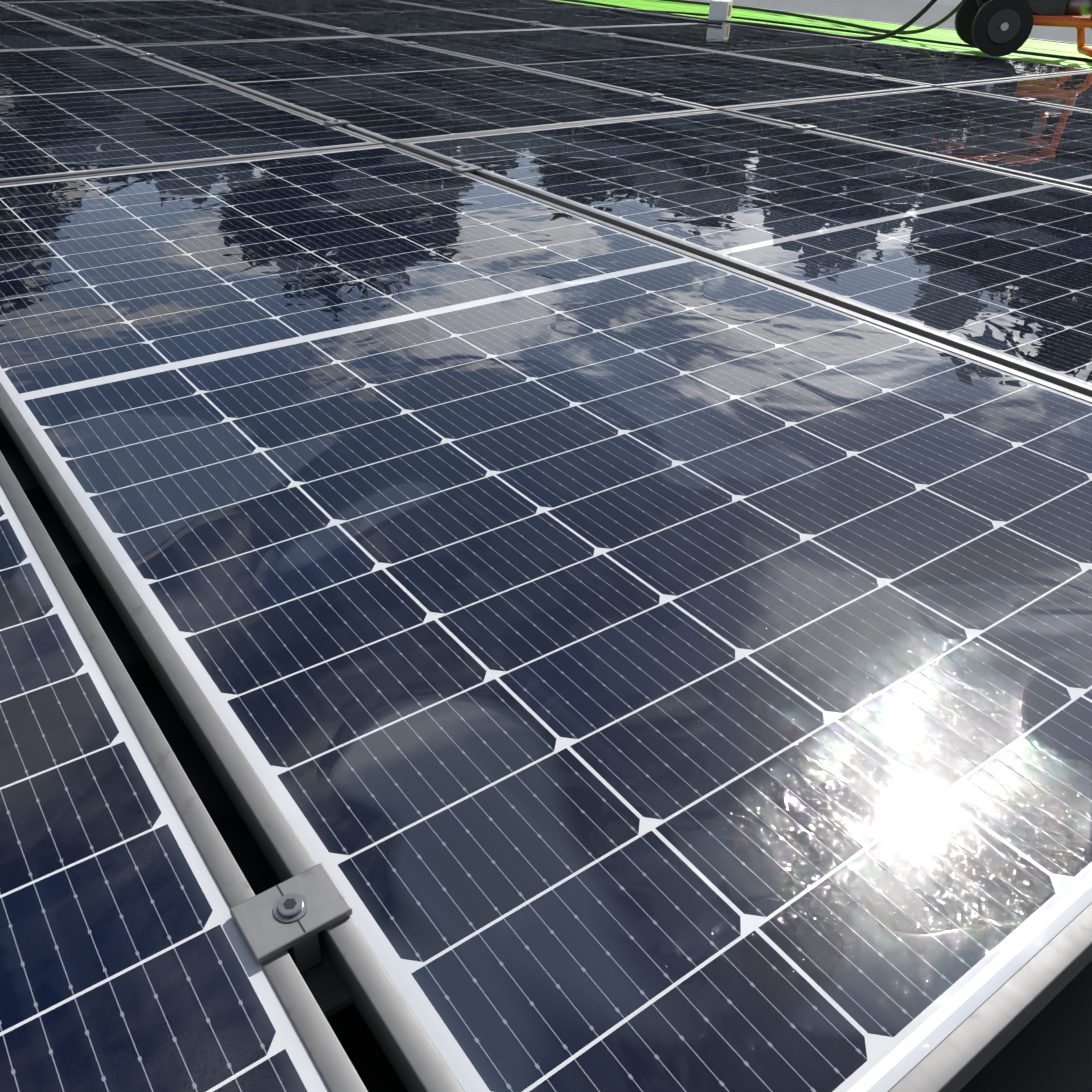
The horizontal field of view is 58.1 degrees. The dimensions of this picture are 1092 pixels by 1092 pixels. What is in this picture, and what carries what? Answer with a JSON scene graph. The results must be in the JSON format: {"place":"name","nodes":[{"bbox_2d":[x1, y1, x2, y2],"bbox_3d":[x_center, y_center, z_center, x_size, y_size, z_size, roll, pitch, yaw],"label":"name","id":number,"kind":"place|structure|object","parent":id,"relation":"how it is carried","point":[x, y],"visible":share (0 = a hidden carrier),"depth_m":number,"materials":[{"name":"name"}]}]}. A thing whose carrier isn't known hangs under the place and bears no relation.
{"place":"outdoors","nodes":[
{"label":"outdoors","id":0,"kind":"place"},
{"bbox_2d":[708,0,732,20],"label":"box","id":1,"kind":"object","parent":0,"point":[720,10],"visible":1,"depth_m":5.96,"materials":[{"name":"white cardboard"}]},
{"bbox_2d":[693,0,1091,44],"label":"pavement","id":2,"kind":"structure","parent":0,"point":[900,11],"depth_m":9.53,"materials":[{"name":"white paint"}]},
{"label":"kerb","id":3,"kind":"structure","parent":0,"visible":0},
{"bbox_2d":[553,0,1091,69],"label":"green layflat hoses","id":4,"kind":"object","parent":3,"relation":"on","point":[1048,47],"visible":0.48,"depth_m":5.99,"materials":[{"name":"plastic"}]},
{"bbox_2d":[561,0,936,40],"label":"black hose","id":5,"kind":"object","parent":4,"relation":"on","point":[925,9],"visible":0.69,"depth_m":5.57,"materials":[{"name":"black rubber"}]},
{"bbox_2d":[660,0,964,34],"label":"hose","id":6,"kind":"object","parent":4,"relation":"on","point":[946,17],"visible":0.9,"depth_m":6.28,"materials":[{"name":"black rubber"}]},
{"bbox_2d":[613,8,1091,61],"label":"black hose","id":7,"kind":"object","parent":4,"relation":"on","point":[861,32],"visible":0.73,"depth_m":5.87,"materials":[{"name":"black rubber"}]},
{"bbox_2d":[955,0,1091,57],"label":"wheeled cart","id":8,"kind":"object","parent":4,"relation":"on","point":[997,28],"visible":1,"depth_m":4.69,"materials":[{"name":"orange paint"}]},
{"bbox_2d":[689,0,1091,45],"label":"edge trim","id":9,"kind":"structure","parent":3,"relation":"on","point":[903,24],"depth_m":6.65,"materials":[{"name":"metal"}]},
{"bbox_3d":[-1.937,-0.833,5.983,9.179,3.864,14.545,-20,39,-31],"label":"building","id":10,"kind":"object","parent":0,"visible":0},
{"bbox_2d":[0,420,1091,1091],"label":"roof sheet","id":11,"kind":"object","parent":10,"relation":"on","point":[1048,1048],"depth_m":0.69,"materials":[{"name":"metal"}]},
{"bbox_2d":[300,948,349,1012],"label":"mounting rails","id":12,"kind":"object","parent":11,"relation":"on","point":[325,985],"depth_m":0.61,"materials":[{"name":"metal"}]},
{"bbox_2d":[0,4,113,49],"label":"solar panel","id":13,"kind":"object","parent":12,"relation":"on","point":[19,30],"visible":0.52,"depth_m":4.39,"materials":[{"name":"glass"}]},
{"bbox_2d":[0,0,115,1],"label":"solar panel","id":14,"kind":"object","parent":12,"relation":"on","point":[48,0],"visible":0.06,"depth_m":5.90,"materials":[{"name":"glass"}]},
{"bbox_2d":[89,35,105,39],"bbox_3d":[-1.975,-2.230,4.341,0.060,0.040,0.042,-20,39,-31],"label":"clamp","id":15,"kind":"object","parent":12,"relation":"on","point":[98,37],"visible":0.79,"depth_m":4.33,"materials":[{"name":"metal"}]},
{"bbox_2d":[138,53,155,57],"bbox_3d":[-1.575,-1.927,3.889,0.060,0.040,0.042,-20,39,-31],"label":"clamp","id":16,"kind":"object","parent":12,"relation":"on","point":[148,55],"visible":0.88,"depth_m":3.87,"materials":[{"name":"metal"}]},
{"bbox_2d":[0,451,367,1091],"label":"solar panel","id":17,"kind":"object","parent":12,"relation":"on","point":[128,963],"depth_m":0.59,"materials":[{"name":"glass"}]},
{"bbox_2d":[0,0,367,47],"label":"solar panel","id":18,"kind":"object","parent":12,"relation":"on","point":[120,23],"visible":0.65,"depth_m":5.03,"materials":[{"name":"glass"}]},
{"bbox_2d":[0,46,382,182],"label":"solar panel","id":19,"kind":"object","parent":12,"relation":"on","point":[65,112],"visible":0.75,"depth_m":2.75,"materials":[{"name":"glass"}]},
{"bbox_2d":[230,863,351,972],"bbox_3d":[-0.152,0.229,0.593,0.060,0.040,0.042,-20,39,-31],"label":"clamp","id":20,"kind":"object","parent":12,"relation":"on","point":[294,916],"visible":0.96,"depth_m":0.58,"materials":[{"name":"metal"}]},
{"bbox_2d":[324,119,349,127],"bbox_3d":[-0.587,-1.178,2.770,0.060,0.040,0.042,-20,39,-31],"label":"clamp","id":21,"kind":"object","parent":12,"relation":"on","point":[339,123],"visible":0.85,"depth_m":2.75,"materials":[{"name":"metal"}]},
{"bbox_2d":[335,27,349,30],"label":"clamp","id":22,"kind":"object","parent":12,"relation":"on","point":[343,28],"visible":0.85,"depth_m":4.93,"materials":[{"name":"metal"}]},
{"bbox_2d":[203,0,560,36],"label":"solar panel","id":23,"kind":"object","parent":12,"relation":"on","point":[373,18],"visible":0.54,"depth_m":5.62,"materials":[{"name":"glass"}]},
{"bbox_2d":[402,41,417,44],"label":"clamp","id":24,"kind":"object","parent":12,"relation":"on","point":[410,43],"visible":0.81,"depth_m":4.48,"materials":[{"name":"metal"}]},
{"bbox_2d":[123,36,709,146],"bbox_3d":[-0.625,-1.739,3.660,1.160,0.037,2.322,-21,39,-31],"label":"solar panel","id":25,"kind":"object","parent":12,"relation":"on","point":[386,91],"visible":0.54,"depth_m":3.39,"materials":[{"name":"glass"}]},
{"bbox_2d":[451,164,481,174],"bbox_3d":[-0.186,-0.875,2.317,0.060,0.040,0.042,-20,39,-31],"label":"clamp","id":26,"kind":"object","parent":12,"relation":"on","point":[471,169],"visible":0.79,"depth_m":2.30,"materials":[{"name":"metal"}]},
{"bbox_2d":[0,144,1091,1091],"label":"solar panel","id":27,"kind":"object","parent":12,"relation":"on","point":[579,651],"visible":0.98,"depth_m":0.87,"materials":[{"name":"glass"}]},
{"bbox_2d":[393,0,714,28],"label":"solar panel","id":28,"kind":"object","parent":12,"relation":"on","point":[559,14],"visible":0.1,"depth_m":6.19,"materials":[{"name":"glass"}]},
{"bbox_2d":[643,92,663,97],"bbox_3d":[0.367,-1.534,3.375,0.060,0.040,0.042,-20,39,-31],"label":"clamp","id":29,"kind":"object","parent":12,"relation":"on","point":[654,94],"visible":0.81,"depth_m":3.36,"materials":[{"name":"metal"}]},
{"bbox_2d":[375,28,932,110],"bbox_3d":[0.329,-2.095,4.264,1.160,0.036,2.322,-21,39,-31],"label":"solar panel","id":30,"kind":"object","parent":12,"relation":"on","point":[713,80],"visible":0.73,"depth_m":4.03,"materials":[{"name":"glass"}]},
{"bbox_2d":[396,110,1091,396],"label":"solar panel","id":31,"kind":"object","parent":12,"relation":"on","point":[991,265],"visible":0.92,"depth_m":2.06,"materials":[{"name":"glass"}]},
{"bbox_2d":[793,124,816,130],"bbox_3d":[0.767,-1.230,2.922,0.060,0.040,0.042,-20,39,-31],"label":"clamp","id":32,"kind":"object","parent":12,"relation":"on","point":[805,127],"visible":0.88,"depth_m":2.90,"materials":[{"name":"metal"}]},
{"bbox_2d":[570,22,1091,87],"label":"solar panel","id":33,"kind":"object","parent":12,"relation":"on","point":[934,68],"visible":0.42,"depth_m":4.66,"materials":[{"name":"glass"}]},
{"bbox_2d":[864,73,881,76],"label":"clamp","id":34,"kind":"object","parent":12,"relation":"on","point":[872,75],"visible":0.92,"depth_m":3.96,"materials":[{"name":"metal"}]},
{"bbox_2d":[721,88,1091,190],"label":"solar panel","id":35,"kind":"object","parent":12,"relation":"on","point":[1046,143],"visible":0.79,"depth_m":3.02,"materials":[{"name":"glass"}]},
{"bbox_2d":[942,71,1091,111],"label":"solar panel","id":36,"kind":"object","parent":12,"relation":"on","point":[1072,91],"visible":0.56,"depth_m":3.78,"materials":[{"name":"glass"}]},
{"bbox_2d":[1017,97,1036,102],"bbox_3d":[1.721,-1.586,3.527,0.060,0.040,0.042,-20,39,-31],"label":"clamp","id":37,"kind":"object","parent":12,"relation":"on","point":[1027,99],"visible":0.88,"depth_m":3.51,"materials":[{"name":"metal"}]}
]}

